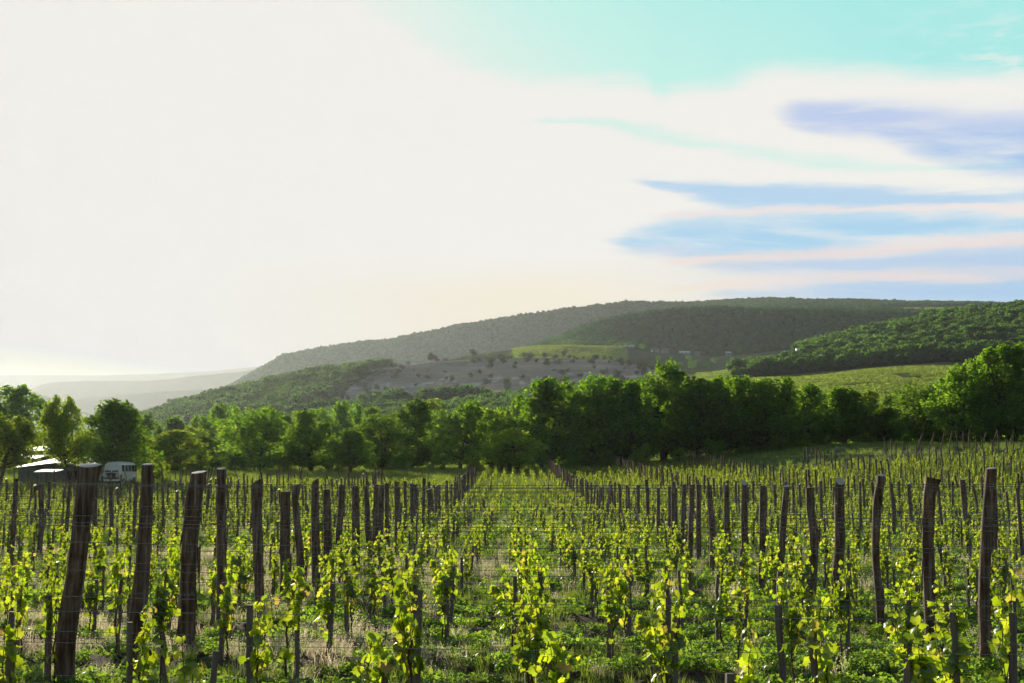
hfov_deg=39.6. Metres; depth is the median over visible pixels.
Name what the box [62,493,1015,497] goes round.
trellis wire
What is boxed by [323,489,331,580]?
vineyard post
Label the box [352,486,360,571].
vineyard post
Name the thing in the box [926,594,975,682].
grapevine
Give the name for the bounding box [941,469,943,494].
vineyard post
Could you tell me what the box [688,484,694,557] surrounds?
vineyard post
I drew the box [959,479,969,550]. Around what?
vineyard post
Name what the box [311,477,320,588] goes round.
vineyard post
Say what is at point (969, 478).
vineyard post
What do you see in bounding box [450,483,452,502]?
vineyard post
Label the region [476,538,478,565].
vine stake
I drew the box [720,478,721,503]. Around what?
vineyard post
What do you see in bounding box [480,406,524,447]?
tree
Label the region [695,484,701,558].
vineyard post
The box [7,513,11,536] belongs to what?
grapevine
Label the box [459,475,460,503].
vineyard post
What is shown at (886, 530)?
grapevine
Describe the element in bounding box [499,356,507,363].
hillside shrub
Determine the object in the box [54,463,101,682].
vineyard post
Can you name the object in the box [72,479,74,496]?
vineyard post
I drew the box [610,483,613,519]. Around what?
vineyard post
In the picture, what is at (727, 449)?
tree
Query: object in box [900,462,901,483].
vineyard post
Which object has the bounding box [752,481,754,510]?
vineyard post
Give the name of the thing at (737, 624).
grapevine
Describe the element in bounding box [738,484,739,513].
vineyard post
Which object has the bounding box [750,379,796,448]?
tree
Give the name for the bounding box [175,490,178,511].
vineyard post
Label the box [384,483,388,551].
vineyard post
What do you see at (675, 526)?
grapevine
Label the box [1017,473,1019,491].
vineyard post
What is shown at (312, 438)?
tree
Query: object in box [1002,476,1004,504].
vineyard post
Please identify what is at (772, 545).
grapevine
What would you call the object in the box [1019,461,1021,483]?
vineyard post
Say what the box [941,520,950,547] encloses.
grapevine
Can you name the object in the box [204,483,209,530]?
vineyard post
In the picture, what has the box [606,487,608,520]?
vineyard post
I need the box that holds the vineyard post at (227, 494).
[226,485,228,513]
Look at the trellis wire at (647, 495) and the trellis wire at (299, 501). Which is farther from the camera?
the trellis wire at (299, 501)
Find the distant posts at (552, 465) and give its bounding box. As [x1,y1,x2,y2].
[0,429,1023,492]
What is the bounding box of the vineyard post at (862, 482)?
[861,478,864,506]
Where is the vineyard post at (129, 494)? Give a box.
[129,484,130,504]
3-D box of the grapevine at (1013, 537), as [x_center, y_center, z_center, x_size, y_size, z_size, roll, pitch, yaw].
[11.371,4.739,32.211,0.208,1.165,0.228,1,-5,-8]
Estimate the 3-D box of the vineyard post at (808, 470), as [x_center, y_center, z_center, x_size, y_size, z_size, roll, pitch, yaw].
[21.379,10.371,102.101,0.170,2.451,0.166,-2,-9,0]
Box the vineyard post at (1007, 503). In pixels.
[1005,490,1010,526]
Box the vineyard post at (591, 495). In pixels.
[590,482,592,504]
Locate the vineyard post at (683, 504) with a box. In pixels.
[679,483,686,554]
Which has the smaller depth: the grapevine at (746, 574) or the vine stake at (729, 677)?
the vine stake at (729, 677)
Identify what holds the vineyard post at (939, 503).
on the ground at (696, 676)
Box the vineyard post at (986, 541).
[978,467,996,661]
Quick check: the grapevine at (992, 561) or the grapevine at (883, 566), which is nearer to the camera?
the grapevine at (992, 561)
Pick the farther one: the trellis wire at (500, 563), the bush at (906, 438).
the bush at (906, 438)
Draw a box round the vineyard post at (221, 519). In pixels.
[209,468,227,628]
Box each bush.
[153,459,170,482]
[187,448,210,470]
[224,453,246,471]
[273,452,298,471]
[320,457,340,471]
[358,452,380,470]
[387,449,414,470]
[423,453,445,470]
[460,451,484,469]
[488,446,517,471]
[529,449,549,471]
[558,447,579,470]
[597,449,617,467]
[626,442,654,466]
[667,447,688,462]
[698,438,730,458]
[902,436,915,441]
[926,435,947,442]
[951,435,977,442]
[977,435,1005,442]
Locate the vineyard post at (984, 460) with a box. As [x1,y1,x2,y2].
[983,452,984,472]
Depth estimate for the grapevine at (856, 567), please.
22.18 m
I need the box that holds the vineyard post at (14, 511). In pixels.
[9,478,17,558]
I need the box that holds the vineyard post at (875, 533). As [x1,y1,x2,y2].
[871,474,885,632]
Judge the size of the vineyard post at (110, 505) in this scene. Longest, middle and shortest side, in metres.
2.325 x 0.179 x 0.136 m
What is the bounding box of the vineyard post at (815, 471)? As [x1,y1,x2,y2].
[814,469,817,495]
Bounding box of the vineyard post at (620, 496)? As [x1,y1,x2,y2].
[618,484,621,515]
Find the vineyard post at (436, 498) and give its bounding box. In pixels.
[435,486,437,515]
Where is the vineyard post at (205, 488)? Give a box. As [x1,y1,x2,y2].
[204,478,206,500]
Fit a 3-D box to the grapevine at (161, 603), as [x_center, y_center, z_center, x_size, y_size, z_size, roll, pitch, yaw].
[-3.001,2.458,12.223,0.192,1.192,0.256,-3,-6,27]
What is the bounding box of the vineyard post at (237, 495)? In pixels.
[236,485,238,518]
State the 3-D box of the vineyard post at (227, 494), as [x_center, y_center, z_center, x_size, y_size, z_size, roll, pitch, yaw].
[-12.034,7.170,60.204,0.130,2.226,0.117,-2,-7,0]
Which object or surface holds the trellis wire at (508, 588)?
attached to the vineyard post at (929, 499)
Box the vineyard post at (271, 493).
[269,483,272,520]
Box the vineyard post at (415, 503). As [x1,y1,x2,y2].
[414,484,416,522]
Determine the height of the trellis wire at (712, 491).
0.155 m
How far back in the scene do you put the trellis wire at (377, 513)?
29.36 m
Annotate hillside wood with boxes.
[97,299,1023,438]
[225,296,1000,386]
[532,304,940,354]
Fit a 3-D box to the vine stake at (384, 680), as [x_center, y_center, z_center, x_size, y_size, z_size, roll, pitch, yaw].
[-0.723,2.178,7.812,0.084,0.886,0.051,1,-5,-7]
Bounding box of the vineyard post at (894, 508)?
[889,483,895,542]
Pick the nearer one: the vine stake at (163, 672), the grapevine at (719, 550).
the vine stake at (163, 672)
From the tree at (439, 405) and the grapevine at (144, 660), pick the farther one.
the tree at (439, 405)
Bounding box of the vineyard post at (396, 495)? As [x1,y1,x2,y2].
[394,481,398,540]
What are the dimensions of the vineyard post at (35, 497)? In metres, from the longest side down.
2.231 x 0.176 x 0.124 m
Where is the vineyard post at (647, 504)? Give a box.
[645,489,649,527]
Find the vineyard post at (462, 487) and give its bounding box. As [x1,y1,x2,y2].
[461,479,463,497]
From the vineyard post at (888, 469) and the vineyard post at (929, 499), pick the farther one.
the vineyard post at (888, 469)
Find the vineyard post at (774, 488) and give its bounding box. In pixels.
[773,484,777,515]
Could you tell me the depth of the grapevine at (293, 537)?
38.09 m
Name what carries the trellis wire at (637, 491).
attached to the vineyard post
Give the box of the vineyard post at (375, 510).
[372,484,378,559]
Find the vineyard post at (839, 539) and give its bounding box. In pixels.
[830,477,844,602]
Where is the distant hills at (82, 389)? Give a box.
[29,368,255,400]
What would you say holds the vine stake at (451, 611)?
on the ground at (696, 676)
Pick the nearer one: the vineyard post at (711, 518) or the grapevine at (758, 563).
the grapevine at (758, 563)
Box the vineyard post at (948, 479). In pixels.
[947,470,949,490]
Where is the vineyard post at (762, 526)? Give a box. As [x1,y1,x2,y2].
[758,486,766,589]
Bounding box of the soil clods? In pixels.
[23,607,1023,682]
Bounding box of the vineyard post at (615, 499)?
[614,482,616,526]
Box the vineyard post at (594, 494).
[593,484,595,505]
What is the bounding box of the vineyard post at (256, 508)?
[250,478,264,618]
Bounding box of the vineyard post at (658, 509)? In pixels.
[657,487,659,540]
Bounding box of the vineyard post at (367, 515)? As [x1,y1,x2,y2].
[364,486,371,565]
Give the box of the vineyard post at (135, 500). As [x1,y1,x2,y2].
[131,482,137,542]
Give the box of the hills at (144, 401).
[60,389,215,418]
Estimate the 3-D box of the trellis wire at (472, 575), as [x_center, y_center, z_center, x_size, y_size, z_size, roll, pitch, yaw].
[-0.340,3.305,20.504,40.502,0.148,0.003,-1,-5,5]
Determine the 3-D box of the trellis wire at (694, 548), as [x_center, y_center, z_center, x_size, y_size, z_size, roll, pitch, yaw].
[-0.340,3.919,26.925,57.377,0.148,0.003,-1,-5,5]
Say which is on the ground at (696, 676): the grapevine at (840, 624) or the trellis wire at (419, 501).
the grapevine at (840, 624)
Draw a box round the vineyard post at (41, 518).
[37,485,43,553]
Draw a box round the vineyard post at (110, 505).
[108,481,113,546]
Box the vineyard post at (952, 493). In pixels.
[951,481,953,510]
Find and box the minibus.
[103,461,136,483]
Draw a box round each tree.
[0,384,59,463]
[0,414,41,481]
[26,431,62,463]
[34,394,95,482]
[66,397,163,481]
[135,412,161,460]
[137,429,216,470]
[151,415,186,458]
[172,426,217,462]
[184,435,230,467]
[189,414,226,457]
[198,402,242,461]
[210,406,303,470]
[226,415,265,459]
[262,405,271,453]
[266,413,295,453]
[281,413,326,456]
[282,409,335,471]
[310,407,341,456]
[322,400,364,447]
[323,427,376,472]
[339,412,421,469]
[343,405,380,461]
[386,398,447,467]
[418,398,449,463]
[423,409,463,464]
[429,400,496,467]
[457,400,482,458]
[459,407,513,469]
[474,427,550,469]
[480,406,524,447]
[498,375,590,467]
[499,393,524,442]
[514,382,579,463]
[551,372,630,467]
[578,378,671,466]
[618,380,660,460]
[636,357,690,460]
[646,378,709,458]
[659,376,740,459]
[687,361,696,368]
[692,374,771,451]
[702,381,755,452]
[730,376,810,449]
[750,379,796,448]
[780,385,803,445]
[788,382,831,444]
[802,385,877,443]
[806,392,847,444]
[852,389,881,442]
[860,405,907,441]
[879,394,915,441]
[884,382,957,442]
[919,363,995,442]
[953,355,1003,441]
[963,341,1023,441]
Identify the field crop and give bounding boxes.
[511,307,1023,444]
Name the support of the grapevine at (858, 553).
on the ground at (696, 676)
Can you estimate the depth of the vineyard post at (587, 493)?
86.48 m
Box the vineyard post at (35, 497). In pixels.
[33,485,36,523]
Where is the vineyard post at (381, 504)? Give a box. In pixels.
[377,485,384,555]
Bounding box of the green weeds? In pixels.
[0,478,1023,682]
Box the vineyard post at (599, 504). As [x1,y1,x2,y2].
[598,486,600,512]
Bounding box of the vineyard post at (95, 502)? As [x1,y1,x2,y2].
[92,479,98,544]
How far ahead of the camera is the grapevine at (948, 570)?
24.15 m
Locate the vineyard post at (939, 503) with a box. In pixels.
[937,486,946,545]
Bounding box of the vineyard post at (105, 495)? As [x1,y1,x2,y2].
[104,487,106,509]
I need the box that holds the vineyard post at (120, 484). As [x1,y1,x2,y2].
[119,474,121,498]
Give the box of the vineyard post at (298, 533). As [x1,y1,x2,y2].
[292,484,304,588]
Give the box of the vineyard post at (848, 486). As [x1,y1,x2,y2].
[847,476,849,498]
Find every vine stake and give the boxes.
[1,527,4,555]
[5,640,14,682]
[8,611,14,628]
[9,547,12,565]
[10,567,15,609]
[15,586,22,654]
[17,537,20,566]
[32,544,34,575]
[44,595,52,679]
[51,531,53,561]
[54,563,57,615]
[91,579,97,636]
[101,568,104,612]
[116,528,117,545]
[116,577,122,653]
[126,570,130,620]
[126,622,132,682]
[128,544,131,569]
[159,631,167,681]
[164,570,169,636]
[197,545,200,577]
[210,651,218,682]
[211,573,215,622]
[218,582,225,659]
[237,556,240,613]
[246,605,252,682]
[268,544,271,578]
[271,568,273,594]
[276,522,278,546]
[290,554,291,571]
[294,605,299,681]
[305,548,307,580]
[314,567,318,610]
[326,583,334,651]
[344,570,349,641]
[366,563,376,624]
[380,557,386,608]
[381,663,387,682]
[395,533,397,558]
[405,553,408,592]
[412,576,417,619]
[412,623,420,682]
[413,543,416,567]
[417,590,422,655]
[426,533,428,568]
[444,579,448,642]
[449,566,454,627]
[460,558,463,595]
[470,545,474,578]
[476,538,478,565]
[513,577,517,653]
[524,631,530,682]
[538,571,542,619]
[545,644,555,682]
[559,541,561,566]
[573,551,575,588]
[588,568,594,616]
[606,584,611,665]
[626,568,631,636]
[630,549,632,586]
[634,549,637,596]
[645,561,649,607]
[665,566,669,596]
[665,597,670,678]
[670,630,678,682]
[675,549,677,576]
[677,570,683,630]
[689,558,691,590]
[711,541,713,573]
[715,574,719,640]
[720,560,722,602]
[725,673,733,682]
[739,561,742,617]
[742,594,747,653]
[762,558,764,593]
[774,563,777,593]
[775,605,785,682]
[776,571,779,604]
[799,545,801,571]
[800,573,804,643]
[805,564,810,605]
[809,626,818,682]
[823,556,826,592]
[845,575,850,656]
[847,563,853,604]
[885,556,888,595]
[892,569,897,612]
[904,658,913,682]
[905,600,911,657]
[914,554,917,597]
[942,552,945,583]
[942,576,946,611]
[944,588,949,650]
[950,612,960,682]
[965,568,970,609]
[969,537,971,563]
[976,569,978,596]
[997,539,1000,572]
[1003,560,1006,595]
[1009,567,1017,631]
[1009,612,1017,682]
[1015,538,1017,567]
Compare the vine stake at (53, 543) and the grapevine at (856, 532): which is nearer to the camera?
the vine stake at (53, 543)
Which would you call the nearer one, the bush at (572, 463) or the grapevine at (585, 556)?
the grapevine at (585, 556)
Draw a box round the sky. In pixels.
[0,0,1023,374]
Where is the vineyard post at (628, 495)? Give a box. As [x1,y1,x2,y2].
[627,487,629,519]
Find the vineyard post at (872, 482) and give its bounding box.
[871,481,873,497]
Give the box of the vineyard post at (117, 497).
[115,488,118,506]
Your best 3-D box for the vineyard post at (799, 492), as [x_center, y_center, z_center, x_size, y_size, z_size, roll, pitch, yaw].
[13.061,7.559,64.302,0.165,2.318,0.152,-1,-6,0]
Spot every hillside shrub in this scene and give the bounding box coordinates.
[361,379,367,387]
[391,371,398,378]
[427,352,434,360]
[470,349,477,356]
[482,378,492,384]
[486,356,497,361]
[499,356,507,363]
[502,376,511,384]
[504,382,511,389]
[523,355,532,361]
[552,359,562,364]
[557,369,566,374]
[561,348,567,357]
[587,357,595,363]
[599,367,608,374]
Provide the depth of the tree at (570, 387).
220.91 m
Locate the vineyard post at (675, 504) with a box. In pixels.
[674,489,677,530]
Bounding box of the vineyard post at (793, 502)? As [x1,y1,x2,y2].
[792,483,794,511]
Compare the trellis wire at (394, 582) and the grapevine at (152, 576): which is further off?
the grapevine at (152, 576)
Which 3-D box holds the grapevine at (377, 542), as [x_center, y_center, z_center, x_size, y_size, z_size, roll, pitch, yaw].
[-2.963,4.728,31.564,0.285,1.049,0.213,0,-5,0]
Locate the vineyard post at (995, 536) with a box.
[992,488,997,553]
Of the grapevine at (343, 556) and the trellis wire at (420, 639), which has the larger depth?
the grapevine at (343, 556)
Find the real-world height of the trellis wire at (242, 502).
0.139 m
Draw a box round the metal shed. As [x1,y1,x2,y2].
[17,457,100,482]
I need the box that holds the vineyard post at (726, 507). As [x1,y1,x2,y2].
[724,485,730,567]
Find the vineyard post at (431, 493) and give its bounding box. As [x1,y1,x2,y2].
[430,489,433,520]
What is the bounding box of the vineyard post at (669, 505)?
[667,487,670,548]
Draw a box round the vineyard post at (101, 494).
[100,476,103,499]
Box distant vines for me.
[0,447,1023,547]
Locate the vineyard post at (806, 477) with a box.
[805,469,807,486]
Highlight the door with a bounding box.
[68,471,76,481]
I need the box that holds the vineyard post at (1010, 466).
[1010,455,1011,479]
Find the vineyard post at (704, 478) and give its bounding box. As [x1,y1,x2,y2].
[703,475,705,495]
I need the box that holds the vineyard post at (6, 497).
[5,486,7,513]
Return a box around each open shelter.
[13,454,48,476]
[28,446,65,463]
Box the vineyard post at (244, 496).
[243,481,245,517]
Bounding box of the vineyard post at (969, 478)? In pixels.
[968,470,970,493]
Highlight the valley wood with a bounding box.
[17,347,1023,462]
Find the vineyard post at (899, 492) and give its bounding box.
[898,481,900,513]
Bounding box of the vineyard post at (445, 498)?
[445,487,446,511]
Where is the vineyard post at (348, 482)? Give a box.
[347,473,349,495]
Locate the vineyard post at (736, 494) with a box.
[735,481,736,511]
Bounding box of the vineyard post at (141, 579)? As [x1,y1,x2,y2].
[129,463,152,677]
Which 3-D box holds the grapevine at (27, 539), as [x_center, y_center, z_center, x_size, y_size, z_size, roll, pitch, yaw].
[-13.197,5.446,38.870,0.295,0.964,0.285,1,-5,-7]
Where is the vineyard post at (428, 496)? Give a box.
[427,489,430,513]
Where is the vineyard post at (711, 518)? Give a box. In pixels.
[707,486,715,569]
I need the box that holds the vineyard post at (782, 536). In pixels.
[777,485,789,585]
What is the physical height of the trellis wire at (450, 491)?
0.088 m
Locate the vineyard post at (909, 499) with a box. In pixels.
[907,483,912,527]
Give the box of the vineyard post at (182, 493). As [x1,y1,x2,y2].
[181,482,183,507]
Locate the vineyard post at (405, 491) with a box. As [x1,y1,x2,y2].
[403,481,406,535]
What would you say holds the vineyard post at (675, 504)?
on the ground at (696, 676)
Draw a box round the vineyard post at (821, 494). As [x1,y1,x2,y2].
[819,481,822,521]
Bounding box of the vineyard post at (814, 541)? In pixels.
[806,488,819,601]
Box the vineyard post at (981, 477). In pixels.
[980,476,982,500]
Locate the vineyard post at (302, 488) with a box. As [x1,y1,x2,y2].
[301,484,303,507]
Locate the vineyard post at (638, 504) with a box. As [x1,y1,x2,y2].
[636,486,639,533]
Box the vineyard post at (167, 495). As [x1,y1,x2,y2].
[166,485,168,503]
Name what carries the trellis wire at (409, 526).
attached to the vineyard post at (995, 536)
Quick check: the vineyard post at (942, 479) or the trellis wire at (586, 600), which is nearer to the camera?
the trellis wire at (586, 600)
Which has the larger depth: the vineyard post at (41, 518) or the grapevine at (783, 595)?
the vineyard post at (41, 518)
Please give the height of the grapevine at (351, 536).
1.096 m
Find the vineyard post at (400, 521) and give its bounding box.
[399,489,401,525]
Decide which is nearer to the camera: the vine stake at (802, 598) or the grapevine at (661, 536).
the vine stake at (802, 598)
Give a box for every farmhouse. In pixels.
[620,345,634,348]
[651,348,659,352]
[679,351,689,354]
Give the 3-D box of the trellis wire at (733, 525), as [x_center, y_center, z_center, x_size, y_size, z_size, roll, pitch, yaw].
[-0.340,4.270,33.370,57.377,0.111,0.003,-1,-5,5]
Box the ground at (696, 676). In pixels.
[0,446,1023,682]
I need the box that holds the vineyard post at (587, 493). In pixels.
[587,482,588,505]
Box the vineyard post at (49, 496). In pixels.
[46,482,50,519]
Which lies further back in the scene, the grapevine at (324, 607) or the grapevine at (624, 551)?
the grapevine at (624, 551)
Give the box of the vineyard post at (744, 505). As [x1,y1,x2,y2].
[741,480,747,582]
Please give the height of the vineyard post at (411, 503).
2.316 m
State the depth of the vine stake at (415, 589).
14.26 m
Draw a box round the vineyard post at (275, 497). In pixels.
[274,487,275,513]
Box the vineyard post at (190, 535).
[175,471,206,650]
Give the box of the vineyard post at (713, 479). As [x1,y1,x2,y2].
[712,477,715,505]
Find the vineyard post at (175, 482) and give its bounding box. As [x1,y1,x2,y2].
[174,480,176,501]
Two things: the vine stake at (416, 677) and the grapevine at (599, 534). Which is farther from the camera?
the grapevine at (599, 534)
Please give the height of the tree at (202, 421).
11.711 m
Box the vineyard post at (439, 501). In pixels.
[438,486,439,517]
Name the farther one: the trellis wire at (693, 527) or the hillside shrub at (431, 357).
the hillside shrub at (431, 357)
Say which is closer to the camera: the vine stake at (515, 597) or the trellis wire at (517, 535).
the vine stake at (515, 597)
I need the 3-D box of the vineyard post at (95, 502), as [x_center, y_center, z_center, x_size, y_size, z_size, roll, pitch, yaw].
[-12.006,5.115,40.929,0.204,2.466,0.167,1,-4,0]
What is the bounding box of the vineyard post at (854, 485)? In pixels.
[853,475,855,498]
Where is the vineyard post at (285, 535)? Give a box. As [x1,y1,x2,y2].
[279,491,290,607]
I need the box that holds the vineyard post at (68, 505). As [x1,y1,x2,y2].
[64,481,71,551]
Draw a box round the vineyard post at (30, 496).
[28,481,32,511]
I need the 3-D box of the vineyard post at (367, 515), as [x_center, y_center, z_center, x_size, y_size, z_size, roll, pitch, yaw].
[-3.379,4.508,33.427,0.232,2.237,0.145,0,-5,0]
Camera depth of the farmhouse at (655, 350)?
1673.42 m
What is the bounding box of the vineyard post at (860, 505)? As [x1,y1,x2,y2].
[859,482,862,535]
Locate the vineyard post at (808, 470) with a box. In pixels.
[807,469,809,483]
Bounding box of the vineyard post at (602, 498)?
[602,486,603,516]
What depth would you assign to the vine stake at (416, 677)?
9.95 m
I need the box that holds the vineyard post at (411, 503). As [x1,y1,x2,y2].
[410,483,413,523]
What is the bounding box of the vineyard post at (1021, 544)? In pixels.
[1015,488,1023,558]
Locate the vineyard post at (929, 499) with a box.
[919,477,941,643]
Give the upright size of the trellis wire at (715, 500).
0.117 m
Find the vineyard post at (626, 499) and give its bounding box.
[625,486,627,529]
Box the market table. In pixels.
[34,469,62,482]
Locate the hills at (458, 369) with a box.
[10,306,1006,465]
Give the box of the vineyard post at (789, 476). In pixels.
[788,468,789,485]
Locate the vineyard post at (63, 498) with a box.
[62,485,64,512]
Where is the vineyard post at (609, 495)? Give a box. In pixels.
[609,481,610,514]
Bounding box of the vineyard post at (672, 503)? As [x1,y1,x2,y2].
[671,481,675,547]
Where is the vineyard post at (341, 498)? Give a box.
[335,484,344,576]
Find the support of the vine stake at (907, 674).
on the ground at (696, 676)
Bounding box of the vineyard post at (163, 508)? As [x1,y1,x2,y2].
[161,488,164,532]
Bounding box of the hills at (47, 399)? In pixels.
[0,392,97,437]
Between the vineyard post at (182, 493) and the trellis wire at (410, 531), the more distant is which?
the vineyard post at (182, 493)
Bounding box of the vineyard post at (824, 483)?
[823,472,825,498]
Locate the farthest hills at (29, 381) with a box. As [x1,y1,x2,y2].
[0,366,259,391]
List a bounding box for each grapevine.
[0,529,9,558]
[0,558,16,627]
[0,560,10,601]
[0,605,27,682]
[4,545,16,588]
[5,548,31,655]
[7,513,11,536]
[15,519,21,546]
[15,527,25,561]
[18,551,35,598]
[24,523,33,548]
[25,526,34,575]
[27,531,36,549]
[38,575,62,682]
[39,543,55,591]
[42,555,63,614]
[45,532,52,553]
[50,524,57,540]
[57,526,66,550]
[58,544,66,581]
[59,524,69,557]
[82,566,102,632]
[85,539,107,612]
[91,527,99,543]
[92,529,102,566]
[104,548,130,658]
[105,548,122,586]
[109,521,118,555]
[122,532,134,573]
[123,520,132,541]
[125,599,157,682]
[126,562,134,594]
[149,547,159,600]
[150,557,180,682]
[152,528,159,554]
[156,525,163,543]
[160,548,180,633]
[165,537,180,607]
[167,524,175,567]
[167,527,180,544]
[171,629,205,682]
[176,518,180,536]
[205,554,230,603]
[206,521,212,541]
[210,518,216,540]
[211,527,216,557]
[216,563,237,660]
[227,536,244,584]
[232,549,253,613]
[238,530,248,560]
[238,587,280,682]
[248,537,253,580]
[263,526,266,562]
[267,543,279,594]
[268,539,277,574]
[269,524,276,549]
[273,564,311,677]
[280,558,292,610]
[291,530,295,556]
[302,532,310,576]
[305,523,310,559]
[314,554,329,596]
[315,566,337,648]
[320,532,322,570]
[325,547,342,597]
[332,525,335,558]
[334,535,350,588]
[341,553,361,639]
[342,530,349,559]
[344,523,350,541]
[348,528,362,575]
[349,527,361,545]
[350,626,400,682]
[360,541,374,577]
[362,557,390,627]
[373,531,383,565]
[381,528,390,556]
[382,542,406,604]
[387,564,429,682]
[394,530,402,554]
[395,589,422,682]
[397,522,405,548]
[402,545,411,581]
[403,522,415,540]
[405,553,427,625]
[407,522,415,546]
[413,538,424,585]
[419,538,425,571]
[421,526,435,560]
[429,542,457,597]
[432,529,443,556]
[432,552,457,644]
[439,524,448,551]
[443,516,449,544]
[444,548,458,602]
[448,550,459,601]
[460,552,473,590]
[462,535,471,567]
[469,526,480,543]
[471,528,481,561]
[473,522,483,564]
[488,565,529,655]
[507,533,515,562]
[510,533,524,562]
[510,581,552,682]
[511,544,526,598]
[511,574,553,682]
[515,516,522,537]
[517,532,530,575]
[519,545,531,578]
[519,549,533,589]
[522,524,532,546]
[524,541,549,611]
[526,624,579,682]
[547,515,554,547]
[548,519,555,550]
[556,520,565,552]
[559,524,572,571]
[565,533,580,584]
[576,534,588,592]
[582,555,605,616]
[587,522,597,545]
[589,528,595,554]
[589,536,603,606]
[596,527,603,544]
[598,529,606,558]
[600,558,629,667]
[601,557,616,630]
[603,530,615,562]
[610,524,622,563]
[612,522,620,542]
[614,553,633,640]
[620,529,633,571]
[624,523,633,540]
[627,521,633,544]
[631,549,655,598]
[634,583,688,682]
[635,550,642,596]
[641,524,650,557]
[643,521,651,556]
[654,557,679,679]
[657,523,664,545]
[661,558,672,610]
[664,539,680,578]
[665,528,672,548]
[671,522,677,551]
[674,524,683,554]
[679,556,694,626]
[682,539,694,593]
[710,533,719,571]
[711,572,732,639]
[715,530,730,572]
[717,554,736,590]
[728,578,752,658]
[730,519,734,547]
[734,617,761,682]
[737,543,751,587]
[737,561,753,602]
[754,523,758,543]
[755,554,771,592]
[760,535,781,599]
[767,538,778,566]
[770,533,778,560]
[772,560,790,628]
[780,571,807,682]
[785,523,792,555]
[787,519,795,549]
[788,535,800,573]
[788,537,813,590]
[799,574,813,644]
[801,515,808,546]
[802,591,839,682]
[819,526,831,578]
[822,543,833,591]
[827,560,854,665]
[829,521,833,549]
[844,546,861,588]
[848,543,859,602]
[849,530,858,557]
[850,523,860,547]
[862,529,870,559]
[869,539,891,590]
[880,527,884,551]
[881,517,892,547]
[884,583,925,677]
[892,550,912,608]
[898,609,940,682]
[901,533,906,557]
[905,527,919,553]
[906,532,914,579]
[908,520,918,542]
[908,552,920,598]
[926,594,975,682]
[928,577,954,657]
[934,524,945,562]
[935,563,949,611]
[938,541,954,591]
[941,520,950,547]
[962,519,970,553]
[967,554,978,617]
[969,522,979,556]
[974,530,980,567]
[977,565,1001,638]
[987,565,1023,682]
[990,553,996,579]
[993,547,1009,595]
[998,525,1006,560]
[998,527,1009,554]
[1009,519,1017,539]
[1009,525,1018,561]
[1013,557,1023,618]
[1015,527,1023,549]
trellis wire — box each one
[0,491,952,496]
[0,495,982,498]
[0,500,901,502]
[0,501,667,502]
[0,503,1023,506]
[0,509,833,514]
[0,524,1001,532]
[0,538,891,546]
[0,540,1018,549]
[0,549,973,557]
[0,554,943,563]
[0,556,1022,562]
[0,563,1023,567]
[0,581,891,586]
[0,592,1010,601]
[0,604,992,610]
[0,610,1019,620]
[0,621,1001,629]
[0,641,1023,654]
[1,513,1023,518]
[4,489,777,493]
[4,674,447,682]
[5,499,695,501]
[5,551,1023,555]
[6,496,1012,499]
[10,496,795,499]
[13,550,850,555]
[14,521,1000,527]
[15,553,823,559]
[16,582,1023,588]
[16,595,1023,606]
[17,506,1015,508]
[18,493,1023,494]
[19,491,866,492]
[19,509,974,513]
[20,530,1008,533]
[21,506,1004,510]
[21,535,1011,541]
[21,541,994,546]
[22,630,995,643]
[25,483,1023,485]
[25,509,1023,513]
[26,511,981,514]
[27,484,1023,487]
[27,529,1023,532]
[27,569,995,577]
[30,530,864,534]
[31,534,786,540]
[31,545,1023,551]
[33,509,769,511]
[34,577,1023,583]
[36,515,976,518]
[39,564,1019,570]
[40,537,819,543]
[41,638,1023,646]
[42,530,917,536]
[43,492,1014,495]
[43,511,871,515]
[44,503,893,507]
[44,512,1012,515]
[44,517,829,520]
[45,493,1002,496]
[48,500,938,501]
[48,523,723,528]
[50,611,1008,618]
[51,522,1023,527]
[52,559,871,565]
[53,494,922,497]
[53,596,977,601]
[58,565,804,569]
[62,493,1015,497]
[63,528,721,532]
[64,521,1023,525]
[64,568,964,575]
[71,491,818,494]
[71,520,998,524]
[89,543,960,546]
[90,486,803,488]
[90,533,968,539]
[91,525,1023,528]
[92,519,980,525]
[94,507,943,510]
[97,515,821,517]
[100,502,957,505]
[104,499,862,501]
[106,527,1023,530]
[109,544,919,550]
[116,511,953,514]
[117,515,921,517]
[125,513,888,516]
[125,549,1023,555]
[138,512,978,515]
[148,594,884,600]
[149,586,954,593]
[151,566,1015,573]
[153,491,922,492]
[153,510,898,513]
[154,559,978,564]
[156,503,896,506]
[160,512,945,515]
[165,501,922,504]
[178,520,1012,523]
[181,492,937,494]
[182,511,1019,515]
[183,501,1014,505]
[202,516,911,519]
[213,585,1023,588]
[228,497,706,499]
[247,575,911,578]
[263,536,907,538]
[266,508,847,511]
[270,580,975,583]
[290,492,943,494]
[301,499,998,501]
[366,518,957,519]
[401,508,1016,509]
[403,523,1017,526]
[409,519,1023,521]
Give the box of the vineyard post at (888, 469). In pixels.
[887,459,890,482]
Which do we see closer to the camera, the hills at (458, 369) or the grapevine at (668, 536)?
the grapevine at (668, 536)
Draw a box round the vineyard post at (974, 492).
[972,485,978,514]
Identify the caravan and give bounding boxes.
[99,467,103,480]
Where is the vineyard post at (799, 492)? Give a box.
[798,483,801,511]
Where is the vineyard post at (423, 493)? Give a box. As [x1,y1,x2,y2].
[421,478,425,522]

